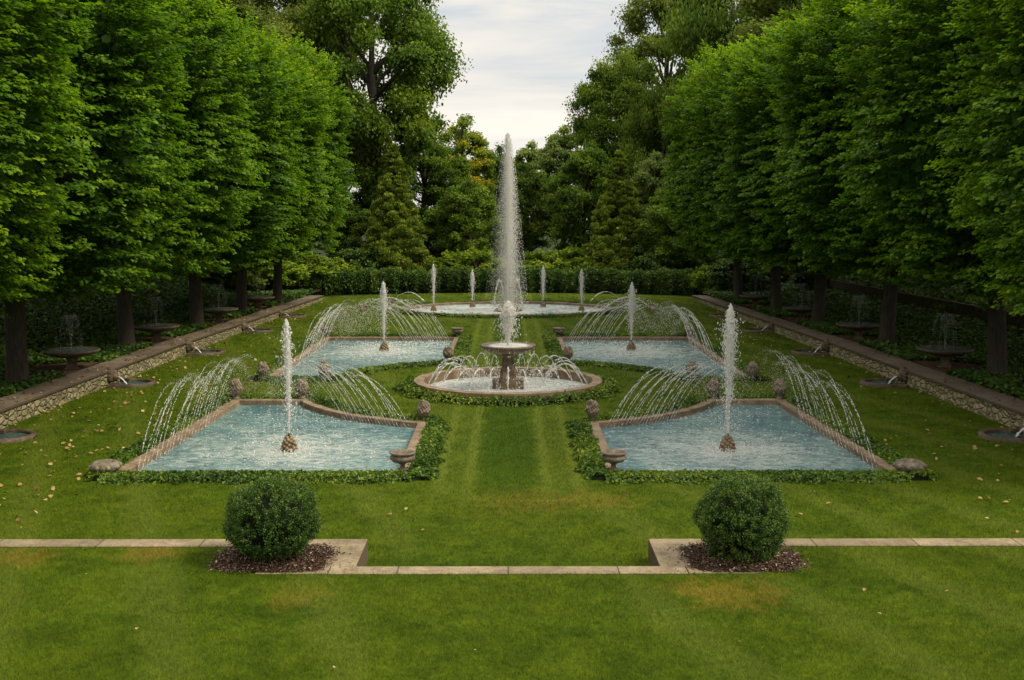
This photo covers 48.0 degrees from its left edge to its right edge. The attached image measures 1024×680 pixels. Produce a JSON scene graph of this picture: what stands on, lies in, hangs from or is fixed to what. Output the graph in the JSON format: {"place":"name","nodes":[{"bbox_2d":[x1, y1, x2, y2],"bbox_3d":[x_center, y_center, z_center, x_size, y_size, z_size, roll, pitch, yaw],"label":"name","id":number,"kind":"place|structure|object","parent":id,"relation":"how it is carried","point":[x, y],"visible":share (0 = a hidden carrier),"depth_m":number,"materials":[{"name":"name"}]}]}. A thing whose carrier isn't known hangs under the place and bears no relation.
{"place":"outdoors","nodes":[
{"label":"outdoors","id":0,"kind":"place"},
{"bbox_2d":[28,362,98,375],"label":"bay paving","id":1,"kind":"structure","parent":0,"point":[61,367],"depth_m":33.58,"materials":[{"name":"brown stone"}]},
{"bbox_2d":[42,314,100,370],"bbox_3d":[-12.755,0.146,33.279,1.600,1.783,1.600,0,6,0],"label":"bowl fountain","id":2,"kind":"object","parent":1,"relation":"on","point":[71,354],"visible":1,"depth_m":33.18,"materials":[{"name":"stone"}]},
{"bbox_2d":[135,336,176,343],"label":"bay paving","id":3,"kind":"structure","parent":0,"point":[146,339],"depth_m":41.10,"materials":[{"name":"brown stone"}]},
{"bbox_2d":[134,297,179,341],"bbox_3d":[-12.540,-0.646,40.536,1.600,1.783,1.600,-5,8,-40],"label":"bowl fountain","id":4,"kind":"object","parent":3,"relation":"on","point":[156,329],"visible":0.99,"depth_m":40.45,"materials":[{"name":"stone"}]},
{"bbox_2d":[0,254,321,396],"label":"bank","id":5,"kind":"structure","parent":0,"point":[313,290],"depth_m":43.81,"materials":[{"name":"green plant"}]},
{"bbox_2d":[0,0,101,301],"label":"clipped linden tree","id":6,"kind":"object","parent":5,"relation":"on","point":[39,50],"visible":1,"depth_m":22.74,"materials":[{"name":"green plant"}]},
{"bbox_2d":[0,0,209,387],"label":"clipped linden tree","id":7,"kind":"object","parent":5,"relation":"on","point":[119,127],"visible":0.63,"depth_m":28.69,"materials":[{"name":"green plant"}]},
{"bbox_2d":[24,0,269,344],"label":"clipped linden tree","id":8,"kind":"object","parent":5,"relation":"on","point":[209,106],"visible":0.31,"depth_m":37.05,"materials":[{"name":"green plant"}]},
{"bbox_2d":[0,268,312,397],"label":"ivy ground cover","id":9,"kind":"object","parent":5,"relation":"on","point":[105,338],"visible":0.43,"depth_m":44.03,"materials":[{"name":"green plant"}]},
{"bbox_2d":[137,0,314,323],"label":"clipped linden tree","id":10,"kind":"object","parent":5,"relation":"on","point":[266,111],"visible":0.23,"depth_m":44.13,"materials":[{"name":"green plant"}]},
{"bbox_2d":[185,261,273,289],"bbox_3d":[-15.684,-3.686,63.779,5.236,2.811,5.111,-2,7,-16],"label":"leafy shrub","id":11,"kind":"object","parent":5,"relation":"on","point":[230,279],"visible":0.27,"depth_m":62.94,"materials":[{"name":"green plant"}]},
{"bbox_2d":[181,0,301,49],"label":"woodland tree","id":12,"kind":"object","parent":5,"relation":"on","point":[242,7],"visible":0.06,"depth_m":72.57,"materials":[{"name":"green plant"}]},
{"bbox_2d":[180,25,341,310],"bbox_3d":[-12.208,-7.524,51.566,9.085,13.030,9.913,-1,6,-7],"label":"clipped linden tree","id":13,"kind":"object","parent":5,"relation":"on","point":[309,151],"visible":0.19,"depth_m":50.57,"materials":[{"name":"green plant"}]},
{"bbox_2d":[234,256,310,290],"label":"leafy shrub","id":14,"kind":"object","parent":5,"relation":"on","point":[291,272],"visible":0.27,"depth_m":66.30,"materials":[{"name":"green plant"}]},
{"bbox_2d":[267,252,338,288],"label":"leafy shrub","id":15,"kind":"object","parent":5,"relation":"on","point":[317,265],"visible":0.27,"depth_m":69.10,"materials":[{"name":"green plant"}]},
{"bbox_2d":[268,38,359,304],"bbox_3d":[-11.876,-8.360,57.430,8.348,13.444,9.650,-1,6,-10],"label":"clipped linden tree","id":16,"kind":"object","parent":5,"relation":"on","point":[333,145],"visible":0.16,"depth_m":56.39,"materials":[{"name":"green plant"}]},
{"bbox_2d":[269,0,738,219],"label":"sky","id":17,"kind":"structure","parent":0,"point":[528,56],"materials":[{"name":"white"}]},
{"bbox_2d":[0,293,1023,679],"bbox_3d":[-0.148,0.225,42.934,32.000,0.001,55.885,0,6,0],"label":"lawn","id":18,"kind":"structure","parent":0,"point":[486,487],"depth_m":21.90,"materials":[{"name":"green plant"}]},
{"bbox_2d":[0,429,36,443],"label":"catch basin","id":19,"kind":"object","parent":18,"relation":"on","point":[12,437],"visible":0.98,"depth_m":25.53,"materials":[{"name":"stone"}]},
{"bbox_2d":[108,378,155,387],"bbox_3d":[-10.915,1.242,33.307,1.139,0.140,1.320,0,6,0],"label":"catch basin","id":20,"kind":"object","parent":18,"relation":"on","point":[139,382],"visible":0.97,"depth_m":33.04,"materials":[{"name":"stone"}]},
{"bbox_2d":[0,295,323,428],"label":"retaining wall","id":21,"kind":"structure","parent":18,"relation":"on","point":[61,390],"depth_m":34.41,"materials":[{"name":"stone"}]},
{"bbox_2d":[110,399,425,478],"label":"garden pool","id":22,"kind":"structure","parent":18,"relation":"on","point":[240,434],"depth_m":25.43,"materials":[{"name":"liquid"}]},
{"bbox_2d":[88,459,121,472],"bbox_3d":[-7.737,2.408,21.877,0.586,0.211,0.591,5,8,39],"label":"stone bowl","id":23,"kind":"object","parent":22,"relation":"on","point":[106,465],"visible":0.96,"depth_m":21.70,"materials":[{"name":"beige stone"}]},
{"bbox_2d":[138,354,265,469],"bbox_3d":[-7.362,1.270,28.288,1.068,1.550,11.842,0,6,0],"label":"water fan","id":24,"kind":"object","parent":22,"relation":"on","point":[199,378],"visible":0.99,"depth_m":26.58},
{"bbox_2d":[259,319,321,454],"bbox_3d":[-4.730,0.959,24.344,1.334,2.849,1.621,0,6,0],"label":"water jet","id":25,"kind":"object","parent":22,"relation":"on","point":[287,349],"visible":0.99,"depth_m":24.22},
{"bbox_2d":[250,358,408,427],"bbox_3d":[-4.789,1.263,28.960,6.182,1.528,0.996,6,9,42],"label":"water fan","id":26,"kind":"object","parent":22,"relation":"on","point":[345,380],"visible":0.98,"depth_m":28.32},
{"bbox_2d":[389,449,415,470],"bbox_3d":[-2.095,2.316,22.007,0.504,0.364,0.501,-4,7,-29],"label":"stone bowl","id":27,"kind":"object","parent":22,"relation":"on","point":[402,457],"visible":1,"depth_m":21.87,"materials":[{"name":"beige stone"}]},
{"bbox_2d":[84,393,451,484],"bbox_3d":[-4.809,2.038,26.036,6.963,0.280,10.033,0,6,0],"label":"ivy border","id":28,"kind":"object","parent":18,"relation":"on","point":[428,458],"visible":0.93,"depth_m":21.85,"materials":[{"name":"green plant"}]},
{"bbox_2d":[190,542,351,572],"bbox_3d":[-3.210,2.913,15.618,2.131,0.180,1.358,0,6,0],"label":"mulch bed","id":29,"kind":"object","parent":18,"relation":"on","point":[313,557],"visible":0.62,"depth_m":15.30,"materials":[{"name":"soil"}]},
{"bbox_2d":[220,474,323,561],"bbox_3d":[-3.242,2.379,15.495,1.376,1.161,1.381,0,6,0],"label":"boxwood bush","id":30,"kind":"object","parent":29,"relation":"on","point":[271,524],"visible":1,"depth_m":15.18,"materials":[{"name":"green plant"}]},
{"bbox_2d":[261,337,458,379],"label":"garden pool","id":31,"kind":"structure","parent":18,"relation":"on","point":[353,352],"depth_m":41.27,"materials":[{"name":"liquid"}]},
{"bbox_2d":[297,300,368,365],"bbox_3d":[-6.540,-0.488,44.101,1.134,1.808,12.690,0,6,0],"label":"water fan","id":32,"kind":"object","parent":31,"relation":"on","point":[337,308],"visible":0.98,"depth_m":42.63},
{"bbox_2d":[333,299,445,340],"bbox_3d":[-4.965,-0.793,45.945,5.229,1.789,1.168,2,7,17],"label":"water fan","id":33,"kind":"object","parent":31,"relation":"on","point":[399,307],"visible":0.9,"depth_m":45.49},
{"bbox_2d":[248,332,473,382],"bbox_3d":[-4.709,0.470,39.861,6.639,0.318,12.543,0,6,0],"label":"ivy border","id":34,"kind":"object","parent":18,"relation":"on","point":[463,344],"visible":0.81,"depth_m":37.51,"materials":[{"name":"green plant"}]},
{"bbox_2d":[391,365,623,407],"bbox_3d":[-0.138,1.248,32.536,6.560,0.401,6.306,0,6,0],"label":"ivy border","id":35,"kind":"object","parent":18,"relation":"on","point":[606,388],"visible":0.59,"depth_m":30.29,"materials":[{"name":"green plant"}]},
{"bbox_2d":[414,367,601,401],"bbox_3d":[-0.112,1.397,32.457,5.301,0.600,5.301,0,6,0],"label":"round basin","id":36,"kind":"object","parent":18,"relation":"on","point":[553,386],"visible":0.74,"depth_m":32.98,"materials":[{"name":"stone"}]},
{"bbox_2d":[480,341,535,390],"bbox_3d":[-0.112,0.761,32.386,1.570,1.280,1.570,0,6,0],"label":"pedestal fountain","id":37,"kind":"object","parent":36,"relation":"on","point":[507,353],"visible":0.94,"depth_m":32.18,"materials":[{"name":"stone"}]},
{"bbox_2d":[493,301,526,345],"bbox_3d":[-0.113,-0.457,32.271,1.045,1.333,1.152,0,6,0],"label":"water jet","id":38,"kind":"object","parent":37,"relation":"on","point":[508,310],"visible":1,"depth_m":32.16},
{"bbox_2d":[428,353,587,391],"bbox_3d":[-0.112,0.991,32.416,4.629,0.939,4.631,0,6,0],"label":"jet ring","id":39,"kind":"object","parent":36,"relation":"on","point":[542,376],"visible":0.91,"depth_m":32.15,"materials":[{"name":"liquid"}]},
{"bbox_2d":[404,301,611,315],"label":"oval pool","id":40,"kind":"structure","parent":18,"relation":"on","point":[458,308],"depth_m":58.90,"materials":[{"name":"liquid"}]},
{"bbox_2d":[485,133,528,308],"bbox_3d":[-0.281,-5.808,56.892,2.225,8.856,2.162,0,6,0],"label":"tall water jet","id":41,"kind":"object","parent":40,"relation":"on","point":[509,207],"visible":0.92,"depth_m":56.84},
{"bbox_2d":[390,299,625,318],"bbox_3d":[-0.203,-1.621,58.295,11.931,0.360,9.356,0,6,0],"label":"ivy border","id":42,"kind":"object","parent":18,"relation":"on","point":[481,316],"visible":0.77,"depth_m":55.06,"materials":[{"name":"green plant"}]},
{"bbox_2d":[0,299,1023,667],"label":"fallen leaves","id":43,"kind":"object","parent":18,"relation":"on","point":[356,321],"visible":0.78,"depth_m":30.91,"materials":[{"name":"yellow plant"}]},
{"bbox_2d":[557,336,745,379],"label":"garden pool","id":44,"kind":"structure","parent":18,"relation":"on","point":[668,352],"depth_m":41.45,"materials":[{"name":"liquid"}]},
{"bbox_2d":[567,297,686,340],"bbox_3d":[4.646,-0.820,45.918,5.236,1.771,1.119,-2,7,-15],"label":"water fan","id":45,"kind":"object","parent":44,"relation":"on","point":[625,303],"visible":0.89,"depth_m":45.51},
{"bbox_2d":[643,301,717,362],"bbox_3d":[6.064,-0.550,44.126,1.470,1.658,12.631,0,6,0],"label":"water fan","id":46,"kind":"object","parent":44,"relation":"on","point":[684,316],"visible":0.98,"depth_m":42.83},
{"bbox_2d":[541,332,771,382],"bbox_3d":[4.432,0.473,39.902,6.627,0.315,12.500,0,6,0],"label":"ivy border","id":47,"kind":"object","parent":18,"relation":"on","point":[552,344],"visible":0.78,"depth_m":37.48,"materials":[{"name":"green plant"}]},
{"bbox_2d":[664,542,815,572],"bbox_3d":[3.124,2.904,15.645,2.052,0.192,1.371,0,6,0],"label":"mulch bed","id":48,"kind":"object","parent":18,"relation":"on","point":[700,558],"visible":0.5,"depth_m":15.31,"materials":[{"name":"soil"}]},
{"bbox_2d":[690,470,793,563],"bbox_3d":[3.116,2.369,15.508,1.380,1.212,1.358,0,6,0],"label":"boxwood bush","id":49,"kind":"object","parent":48,"relation":"on","point":[737,519],"visible":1,"depth_m":15.20,"materials":[{"name":"green plant"}]},
{"bbox_2d":[590,398,900,478],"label":"garden pool","id":50,"kind":"structure","parent":18,"relation":"on","point":[779,434],"depth_m":25.43,"materials":[{"name":"liquid"}]},
{"bbox_2d":[600,449,626,470],"bbox_3d":[1.945,2.314,22.021,0.504,0.364,0.501,-4,7,-29],"label":"stone bowl","id":51,"kind":"object","parent":50,"relation":"on","point":[613,457],"visible":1,"depth_m":21.89,"materials":[{"name":"beige stone"}]},
{"bbox_2d":[608,360,761,425],"bbox_3d":[4.414,1.206,29.016,6.031,1.388,0.881,-5,8,-39],"label":"water fan","id":52,"kind":"object","parent":50,"relation":"on","point":[700,371],"visible":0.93,"depth_m":28.38},
{"bbox_2d":[697,303,757,458],"bbox_3d":[4.806,0.804,24.247,2.037,3.177,1.865,-2,7,-20],"label":"water jet","id":53,"kind":"object","parent":50,"relation":"on","point":[729,345],"visible":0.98,"depth_m":24.23},
{"bbox_2d":[743,349,876,466],"bbox_3d":[7.266,1.285,27.975,0.986,1.545,11.018,0,6,-3],"label":"water fan","id":54,"kind":"object","parent":50,"relation":"on","point":[816,398],"visible":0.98,"depth_m":27.00},
{"bbox_2d":[892,458,926,472],"bbox_3d":[7.583,2.402,21.930,0.586,0.211,0.591,5,8,39],"label":"stone bowl","id":55,"kind":"object","parent":50,"relation":"on","point":[907,465],"visible":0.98,"depth_m":21.76,"materials":[{"name":"beige stone"}]},
{"bbox_2d":[563,392,939,484],"bbox_3d":[4.606,2.029,26.073,6.902,0.287,10.084,0,6,0],"label":"ivy border","id":56,"kind":"object","parent":18,"relation":"on","point":[591,464],"visible":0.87,"depth_m":21.91,"materials":[{"name":"green plant"}]},
{"bbox_2d":[692,295,1023,431],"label":"retaining wall","id":57,"kind":"structure","parent":18,"relation":"on","point":[960,393],"depth_m":33.99,"materials":[{"name":"stone"}]},
{"bbox_2d":[860,378,906,387],"bbox_3d":[10.686,1.234,33.382,1.139,0.140,1.320,0,6,0],"label":"catch basin","id":58,"kind":"object","parent":18,"relation":"on","point":[869,382],"visible":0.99,"depth_m":33.09,"materials":[{"name":"stone"}]},
{"bbox_2d":[977,428,1023,443],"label":"catch basin","id":59,"kind":"object","parent":18,"relation":"on","point":[993,434],"visible":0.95,"depth_m":25.65,"materials":[{"name":"stone"}]},
{"bbox_2d":[285,225,746,307],"bbox_3d":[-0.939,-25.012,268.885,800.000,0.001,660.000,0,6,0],"label":"ground","id":60,"kind":"structure","parent":0,"point":[545,249],"depth_m":72.07,"materials":[{"name":"green plant"}]},
{"bbox_2d":[240,0,306,44],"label":"woodland tree","id":61,"kind":"object","parent":60,"relation":"on","point":[288,14],"visible":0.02,"depth_m":79.83,"materials":[{"name":"green plant"}]},
{"bbox_2d":[251,0,376,260],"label":"woodland tree","id":62,"kind":"object","parent":60,"relation":"on","point":[295,3],"visible":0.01,"depth_m":86.78,"materials":[{"name":"green plant"}]},
{"bbox_2d":[311,154,370,232],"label":"woodland tree","id":63,"kind":"object","parent":60,"relation":"on","point":[359,200],"visible":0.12,"depth_m":91.60,"materials":[{"name":"green plant"}]},
{"bbox_2d":[326,203,389,267],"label":"understory tree","id":64,"kind":"object","parent":60,"relation":"on","point":[357,222],"visible":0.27,"depth_m":76.41,"materials":[{"name":"green plant"}]},
{"bbox_2d":[335,247,380,271],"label":"leafy shrub","id":65,"kind":"object","parent":60,"relation":"on","point":[350,255],"visible":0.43,"depth_m":72.93,"materials":[{"name":"green plant"}]},
{"bbox_2d":[289,0,473,205],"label":"woodland tree","id":66,"kind":"object","parent":60,"relation":"on","point":[419,45],"visible":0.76,"depth_m":78.26,"materials":[{"name":"green plant"}]},
{"bbox_2d":[357,143,437,270],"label":"conifer tree","id":67,"kind":"object","parent":60,"relation":"on","point":[394,194],"visible":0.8,"depth_m":73.98,"materials":[{"name":"green plant"}]},
{"bbox_2d":[364,137,477,259],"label":"woodland tree","id":68,"kind":"object","parent":60,"relation":"on","point":[428,164],"visible":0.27,"depth_m":86.51,"materials":[{"name":"green plant"}]},
{"bbox_2d":[426,249,470,270],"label":"leafy shrub","id":69,"kind":"object","parent":60,"relation":"on","point":[439,261],"visible":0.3,"depth_m":74.91,"materials":[{"name":"green plant"}]},
{"bbox_2d":[409,205,490,266],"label":"understory tree","id":70,"kind":"object","parent":60,"relation":"on","point":[430,232],"visible":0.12,"depth_m":82.45,"materials":[{"name":"green plant"}]},
{"bbox_2d":[419,113,498,223],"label":"turning tree","id":71,"kind":"object","parent":60,"relation":"on","point":[481,155],"visible":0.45,"depth_m":89.73,"materials":[{"name":"green plant"}]},
{"bbox_2d":[431,177,505,262],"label":"understory tree","id":72,"kind":"object","parent":60,"relation":"on","point":[460,231],"visible":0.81,"depth_m":78.53,"materials":[{"name":"green plant"}]},
{"bbox_2d":[444,246,506,272],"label":"leafy shrub","id":73,"kind":"object","parent":60,"relation":"on","point":[478,259],"visible":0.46,"depth_m":73.44,"materials":[{"name":"green plant"}]},
{"bbox_2d":[295,264,705,295],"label":"clipped hedge","id":74,"kind":"object","parent":60,"relation":"on","point":[395,279],"visible":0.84,"depth_m":71.07,"materials":[{"name":"green plant"}]},
{"bbox_2d":[479,141,527,257],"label":"understory tree","id":75,"kind":"object","parent":60,"relation":"on","point":[495,176],"visible":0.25,"depth_m":96.05,"materials":[{"name":"green plant"}]},
{"bbox_2d":[0,538,1023,574],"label":"terrace wall","id":76,"kind":"structure","parent":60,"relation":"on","point":[659,559],"depth_m":16.18,"materials":[{"name":"stone"}]},
{"bbox_2d":[490,160,562,263],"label":"understory tree","id":77,"kind":"object","parent":60,"relation":"on","point":[531,187],"visible":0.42,"depth_m":101.59,"materials":[{"name":"green plant"}]},
{"bbox_2d":[514,139,544,263],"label":"woodland tree","id":78,"kind":"object","parent":60,"relation":"on","point":[526,153],"visible":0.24,"depth_m":109.93,"materials":[{"name":"green plant"}]},
{"bbox_2d":[515,248,571,272],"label":"leafy shrub","id":79,"kind":"object","parent":60,"relation":"on","point":[550,260],"visible":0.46,"depth_m":73.67,"materials":[{"name":"green plant"}]},
{"bbox_2d":[532,124,592,242],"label":"woodland tree","id":80,"kind":"object","parent":60,"relation":"on","point":[555,152],"visible":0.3,"depth_m":105.48,"materials":[{"name":"green plant"}]},
{"bbox_2d":[540,139,614,260],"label":"understory tree","id":81,"kind":"object","parent":60,"relation":"on","point":[590,164],"visible":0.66,"depth_m":80.14,"materials":[{"name":"green plant"}]},
{"bbox_2d":[556,244,600,270],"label":"leafy shrub","id":82,"kind":"object","parent":60,"relation":"on","point":[571,253],"visible":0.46,"depth_m":74.63,"materials":[{"name":"green plant"}]},
{"bbox_2d":[581,150,645,274],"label":"conifer tree","id":83,"kind":"object","parent":60,"relation":"on","point":[621,205],"visible":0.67,"depth_m":74.63,"materials":[{"name":"green plant"}]},
{"bbox_2d":[562,45,667,194],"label":"woodland tree","id":84,"kind":"object","parent":60,"relation":"on","point":[615,84],"visible":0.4,"depth_m":86.75,"materials":[{"name":"green plant"}]},
{"bbox_2d":[616,72,684,225],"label":"feathery tree","id":85,"kind":"object","parent":60,"relation":"on","point":[645,118],"visible":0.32,"depth_m":81.90,"materials":[{"name":"green plant"}]},
{"bbox_2d":[620,245,680,273],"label":"leafy shrub","id":86,"kind":"object","parent":60,"relation":"on","point":[652,259],"visible":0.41,"depth_m":72.76,"materials":[{"name":"green plant"}]},
{"bbox_2d":[626,149,676,242],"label":"woodland tree","id":87,"kind":"object","parent":60,"relation":"on","point":[650,167],"visible":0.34,"depth_m":76.56,"materials":[{"name":"green plant"}]},
{"bbox_2d":[601,0,728,145],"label":"woodland tree","id":88,"kind":"object","parent":60,"relation":"on","point":[637,24],"visible":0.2,"depth_m":93.91,"materials":[{"name":"green plant"}]},
{"bbox_2d":[635,181,708,269],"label":"understory tree","id":89,"kind":"object","parent":60,"relation":"on","point":[678,254],"visible":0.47,"depth_m":72.94,"materials":[{"name":"green plant"}]},
{"bbox_2d":[685,263,726,295],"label":"leafy shrub","id":90,"kind":"object","parent":60,"relation":"on","point":[697,277],"visible":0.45,"depth_m":67.58,"materials":[{"name":"green plant"}]},
{"bbox_2d":[635,0,799,259],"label":"feathery tree","id":91,"kind":"object","parent":60,"relation":"on","point":[687,31],"visible":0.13,"depth_m":82.04,"materials":[{"name":"green plant"}]},
{"bbox_2d":[836,335,878,342],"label":"bay paving","id":92,"kind":"structure","parent":0,"point":[851,337],"depth_m":41.76,"materials":[{"name":"brown stone"}]},
{"bbox_2d":[836,295,879,339],"bbox_3d":[12.408,-0.710,41.120,1.600,1.783,1.600,-5,8,-40],"label":"bowl fountain","id":93,"kind":"object","parent":92,"relation":"on","point":[858,328],"visible":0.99,"depth_m":41.01,"materials":[{"name":"stone"}]},
{"bbox_2d":[695,253,1021,397],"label":"bank","id":94,"kind":"structure","parent":0,"point":[783,280],"depth_m":55.63,"materials":[{"name":"soil"}]},
{"bbox_2d":[656,39,755,298],"bbox_3d":[11.683,-8.510,58.834,7.981,13.421,9.913,-1,6,-10],"label":"clipped linden tree","id":95,"kind":"object","parent":94,"relation":"on","point":[679,157],"visible":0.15,"depth_m":58.83,"materials":[{"name":"green plant"}]},
{"bbox_2d":[703,258,770,291],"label":"leafy shrub","id":96,"kind":"object","parent":94,"relation":"on","point":[719,279],"visible":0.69,"depth_m":65.12,"materials":[{"name":"green plant"}]},
{"bbox_2d":[679,23,815,308],"bbox_3d":[12.289,-7.647,52.671,8.576,13.052,9.650,-1,6,-7],"label":"clipped linden tree","id":97,"kind":"object","parent":94,"relation":"on","point":[708,162],"visible":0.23,"depth_m":52.53,"materials":[{"name":"green plant"}]},
{"bbox_2d":[719,0,858,48],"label":"woodland tree","id":98,"kind":"object","parent":94,"relation":"on","point":[761,11],"visible":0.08,"depth_m":73.22,"materials":[{"name":"green plant"}]},
{"bbox_2d":[706,13,877,321],"bbox_3d":[12.468,-6.735,46.104,9.002,12.639,9.913,0,6,-4],"label":"clipped linden tree","id":99,"kind":"object","parent":94,"relation":"on","point":[761,120],"visible":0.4,"depth_m":45.26,"materials":[{"name":"green plant"}]},
{"bbox_2d":[787,263,850,287],"bbox_3d":[16.626,-3.389,62.040,3.440,2.136,3.708,3,7,25],"label":"leafy shrub","id":100,"kind":"object","parent":94,"relation":"on","point":[797,278],"visible":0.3,"depth_m":61.11,"materials":[{"name":"green plant"}]},
{"bbox_2d":[703,266,1023,399],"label":"ivy ground cover","id":101,"kind":"object","parent":94,"relation":"on","point":[904,345],"visible":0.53,"depth_m":43.22,"materials":[{"name":"green plant"}]},
{"bbox_2d":[747,0,991,342],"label":"clipped linden tree","id":102,"kind":"object","parent":94,"relation":"on","point":[817,115],"visible":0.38,"depth_m":37.66,"materials":[{"name":"green plant"}]},
{"bbox_2d":[823,0,1023,377],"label":"clipped linden tree","id":103,"kind":"object","parent":94,"relation":"on","point":[905,146],"visible":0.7,"depth_m":29.95,"materials":[{"name":"green plant"}]},
{"bbox_2d":[826,279,1023,328],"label":"bank wall","id":104,"kind":"structure","parent":94,"relation":"on","point":[964,309],"depth_m":47.15,"materials":[{"name":"stone"}]},
{"bbox_2d":[923,0,1023,315],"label":"clipped linden tree","id":105,"kind":"object","parent":94,"relation":"on","point":[1003,94],"visible":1,"depth_m":23.73,"materials":[{"name":"green plant"}]},
{"bbox_2d":[911,360,982,372],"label":"bay paving","id":106,"kind":"structure","parent":0,"point":[935,364],"depth_m":34.02,"materials":[{"name":"grey stone"}]},
{"bbox_2d":[916,313,973,367],"bbox_3d":[12.684,0.103,33.665,1.600,1.783,1.600,0,6,0],"label":"bowl fountain","id":107,"kind":"object","parent":106,"relation":"on","point":[945,353],"visible":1,"depth_m":33.56,"materials":[{"name":"stone"}]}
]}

